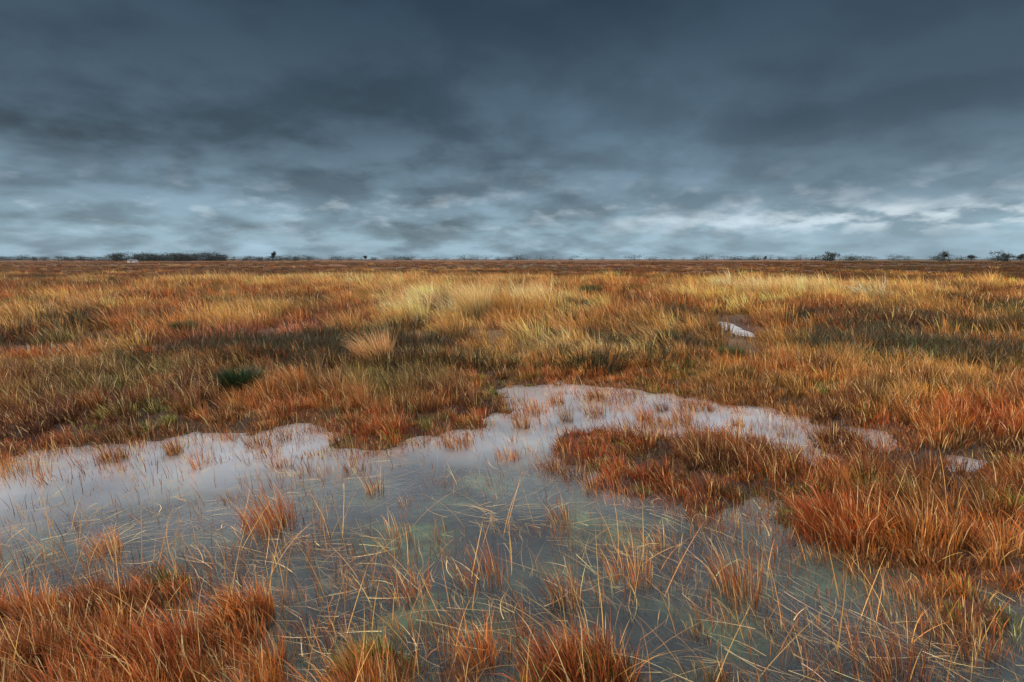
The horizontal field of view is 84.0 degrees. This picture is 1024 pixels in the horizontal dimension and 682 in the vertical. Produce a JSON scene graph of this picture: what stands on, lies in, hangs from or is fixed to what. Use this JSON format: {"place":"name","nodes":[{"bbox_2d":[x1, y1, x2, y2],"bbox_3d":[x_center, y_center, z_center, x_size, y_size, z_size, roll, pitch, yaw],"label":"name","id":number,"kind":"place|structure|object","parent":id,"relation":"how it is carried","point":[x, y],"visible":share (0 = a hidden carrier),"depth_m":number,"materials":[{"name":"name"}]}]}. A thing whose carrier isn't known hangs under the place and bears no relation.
{"place":"outdoors","nodes":[
{"label":"outdoors","id":0,"kind":"place"},
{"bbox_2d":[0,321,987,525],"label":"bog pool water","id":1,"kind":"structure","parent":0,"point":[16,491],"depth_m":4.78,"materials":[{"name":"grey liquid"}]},
{"bbox_2d":[0,372,1023,681],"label":"emergent bog grass","id":2,"kind":"structure","parent":1,"relation":"on","point":[174,448],"depth_m":3.03,"materials":[{"name":"brown plant"}]},
{"bbox_2d":[0,393,1023,681],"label":"floating straw","id":3,"kind":"object","parent":1,"relation":"on","point":[598,583],"visible":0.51,"depth_m":2.82,"materials":[{"name":"yellow plant"}]},
{"bbox_2d":[0,259,1023,681],"bbox_3d":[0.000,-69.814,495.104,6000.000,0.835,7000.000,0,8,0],"label":"ground","id":4,"kind":"structure","parent":0,"point":[648,619],"depth_m":3.31,"materials":[{"name":"soil"}]},
{"bbox_2d":[0,591,90,665],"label":"moor grass tussock","id":5,"kind":"object","parent":4,"relation":"on","point":[55,625],"visible":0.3,"depth_m":2.30,"materials":[{"name":"brown plant"}]},
{"bbox_2d":[39,588,201,681],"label":"moor grass tussock","id":6,"kind":"object","parent":4,"relation":"on","point":[154,645],"visible":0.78,"depth_m":2.12,"materials":[{"name":"orange plant"}]},
{"bbox_2d":[127,259,137,262],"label":"hut","id":7,"kind":"object","parent":4,"relation":"on","point":[132,260],"visible":0.67,"depth_m":200.11,"materials":[{"name":"grey"}]},
{"bbox_2d":[0,251,304,260],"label":"distant treeline","id":8,"kind":"object","parent":4,"relation":"on","point":[118,256],"visible":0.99,"depth_m":419.23,"materials":[{"name":"green plant"}]},
{"bbox_2d":[166,319,197,334],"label":"heather shrub","id":9,"kind":"object","parent":4,"relation":"on","point":[174,325],"visible":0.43,"depth_m":10.98,"materials":[{"name":"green plant"}]},
{"bbox_2d":[207,363,266,395],"bbox_3d":[-3.111,0.422,6.481,0.678,0.390,0.663,-2,8,-14],"label":"heather shrub","id":10,"kind":"object","parent":4,"relation":"on","point":[238,378],"visible":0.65,"depth_m":6.37,"materials":[{"name":"green plant"}]},
{"bbox_2d":[264,362,309,386],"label":"moor grass tussock","id":11,"kind":"object","parent":4,"relation":"on","point":[297,373],"visible":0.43,"depth_m":6.70,"materials":[{"name":"brown plant"}]},
{"bbox_2d":[249,610,412,681],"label":"moor grass tussock","id":12,"kind":"object","parent":4,"relation":"on","point":[381,673],"visible":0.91,"depth_m":2.06,"materials":[{"name":"brown plant"}]},
{"bbox_2d":[334,322,400,363],"bbox_3d":[-2.033,0.042,8.021,0.979,0.664,1.062,0,8,0],"label":"moor grass tussock","id":13,"kind":"object","parent":4,"relation":"on","point":[381,345],"visible":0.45,"depth_m":7.92,"materials":[{"name":"beige plant"}]},
{"bbox_2d":[361,409,408,439],"bbox_3d":[-1.158,0.747,5.113,0.460,0.276,0.492,-5,10,-31],"label":"moor grass tussock","id":14,"kind":"object","parent":4,"relation":"on","point":[401,426],"visible":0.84,"depth_m":5.11,"materials":[{"name":"brown plant"}]},
{"bbox_2d":[405,278,442,296],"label":"moor grass tussock","id":15,"kind":"object","parent":4,"relation":"on","point":[425,287],"visible":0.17,"depth_m":19.86,"materials":[{"name":"yellow plant"}]},
{"bbox_2d":[440,273,502,320],"bbox_3d":[-1.129,-1.131,14.175,1.892,1.270,2.085,0,8,0],"label":"moor grass tussock","id":16,"kind":"object","parent":4,"relation":"on","point":[469,301],"visible":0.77,"depth_m":13.97,"materials":[{"name":"yellow plant"}]},
{"bbox_2d":[470,284,519,314],"bbox_3d":[-0.573,-1.072,14.578,1.503,1.018,1.633,5,10,32],"label":"moor grass tussock","id":17,"kind":"object","parent":4,"relation":"on","point":[504,299],"visible":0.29,"depth_m":14.42,"materials":[{"name":"brown plant"}]},
{"bbox_2d":[0,332,1023,681],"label":"rust bog grass","id":18,"kind":"structure","parent":4,"relation":"on","point":[52,392],"depth_m":4.89,"materials":[{"name":"brown plant"}]},
{"bbox_2d":[0,267,1023,371],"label":"golden moor grass","id":19,"kind":"structure","parent":4,"relation":"on","point":[232,307],"depth_m":15.26,"materials":[{"name":"yellow plant"}]},
{"bbox_2d":[0,260,1023,290],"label":"distant moor grass","id":20,"kind":"structure","parent":4,"relation":"on","point":[859,272],"depth_m":70.35,"materials":[{"name":"brown plant"}]},
{"bbox_2d":[0,253,1023,260],"bbox_3d":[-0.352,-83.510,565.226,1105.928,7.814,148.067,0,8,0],"label":"distant hedgerow","id":21,"kind":"object","parent":4,"relation":"on","point":[850,258],"visible":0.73,"depth_m":547.02,"materials":[{"name":"green plant"}]},
{"bbox_2d":[0,261,1023,375],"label":"heather mass","id":22,"kind":"object","parent":4,"relation":"on","point":[332,339],"visible":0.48,"depth_m":9.37,"materials":[{"name":"brown plant"}]},
{"bbox_2d":[519,281,555,296],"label":"moor grass tussock","id":23,"kind":"object","parent":4,"relation":"on","point":[535,290],"visible":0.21,"depth_m":17.97,"materials":[{"name":"yellow plant"}]},
{"bbox_2d":[547,326,588,351],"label":"moor grass tussock","id":24,"kind":"object","parent":4,"relation":"on","point":[573,338],"visible":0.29,"depth_m":9.25,"materials":[{"name":"beige plant"}]},
{"bbox_2d":[492,601,650,681],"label":"moor grass tussock","id":25,"kind":"object","parent":4,"relation":"on","point":[569,655],"visible":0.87,"depth_m":2.15,"materials":[{"name":"orange plant"}]},
{"bbox_2d":[580,282,603,294],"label":"heather shrub","id":26,"kind":"object","parent":4,"relation":"on","point":[596,287],"visible":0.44,"depth_m":22.73,"materials":[{"name":"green plant"}]},
{"bbox_2d":[645,328,675,341],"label":"heather shrub","id":27,"kind":"object","parent":4,"relation":"on","point":[655,332],"visible":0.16,"depth_m":9.55,"materials":[{"name":"brown plant"}]},
{"bbox_2d":[715,343,749,358],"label":"heather shrub","id":28,"kind":"object","parent":4,"relation":"on","point":[733,350],"visible":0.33,"depth_m":8.26,"materials":[{"name":"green plant"}]},
{"bbox_2d":[732,271,777,296],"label":"moor grass tussock","id":29,"kind":"object","parent":4,"relation":"on","point":[760,285],"visible":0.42,"depth_m":21.28,"materials":[{"name":"yellow plant"}]},
{"bbox_2d":[747,271,801,293],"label":"moor grass tussock","id":30,"kind":"object","parent":4,"relation":"on","point":[786,284],"visible":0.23,"depth_m":21.67,"materials":[{"name":"yellow plant"}]},
{"bbox_2d":[782,276,829,291],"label":"moor grass tussock","id":31,"kind":"object","parent":4,"relation":"on","point":[809,282],"visible":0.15,"depth_m":22.10,"materials":[{"name":"yellow plant"}]},
{"bbox_2d":[821,251,835,260],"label":"tree","id":32,"kind":"object","parent":4,"relation":"on","point":[827,256],"visible":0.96,"depth_m":374.54,"materials":[{"name":"green plant"}]},
{"bbox_2d":[774,474,904,555],"bbox_3d":[1.823,0.989,3.275,0.715,0.402,0.736,0,8,0],"label":"moor grass tussock","id":33,"kind":"object","parent":4,"relation":"on","point":[853,539],"visible":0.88,"depth_m":3.28,"materials":[{"name":"brown plant"}]},
{"bbox_2d":[835,481,976,568],"bbox_3d":[2.119,0.993,3.162,0.630,0.350,0.711,0,8,0],"label":"moor grass tussock","id":34,"kind":"object","parent":4,"relation":"on","point":[925,539],"visible":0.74,"depth_m":3.07,"materials":[{"name":"brown plant"}]},
{"bbox_2d":[901,399,976,434],"bbox_3d":[3.911,0.687,5.251,0.634,0.309,0.604,0,8,0],"label":"moor grass tussock","id":35,"kind":"object","parent":4,"relation":"on","point":[918,416],"visible":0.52,"depth_m":5.25,"materials":[{"name":"brown plant"}]},
{"bbox_2d":[934,250,952,260],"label":"tree","id":36,"kind":"object","parent":4,"relation":"on","point":[944,254],"visible":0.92,"depth_m":326.69,"materials":[{"name":"green plant"}]},
{"bbox_2d":[967,255,976,260],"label":"tree","id":37,"kind":"object","parent":4,"relation":"on","point":[971,257],"visible":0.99,"depth_m":345.34,"materials":[{"name":"green plant"}]},
{"bbox_2d":[987,250,1010,261],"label":"tree","id":38,"kind":"object","parent":4,"relation":"on","point":[1003,256],"visible":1,"depth_m":344.94,"materials":[{"name":"green plant"}]},
{"bbox_2d":[1000,254,1015,261],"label":"tree","id":39,"kind":"object","parent":4,"relation":"on","point":[1006,259],"visible":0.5,"depth_m":347.01,"materials":[{"name":"green plant"}]},
{"bbox_2d":[1016,253,1023,260],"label":"tree","id":40,"kind":"object","parent":4,"relation":"on","point":[1021,255],"visible":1,"depth_m":341.13,"materials":[{"name":"green plant"}]},
{"bbox_2d":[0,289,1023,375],"bbox_3d":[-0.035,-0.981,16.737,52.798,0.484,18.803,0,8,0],"label":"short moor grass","id":41,"kind":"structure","parent":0,"point":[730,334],"depth_m":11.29,"materials":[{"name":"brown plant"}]},
{"bbox_2d":[0,0,1023,258],"label":"sky","id":42,"kind":"structure","parent":0,"point":[593,129],"materials":[{"name":"grey"}]}
]}

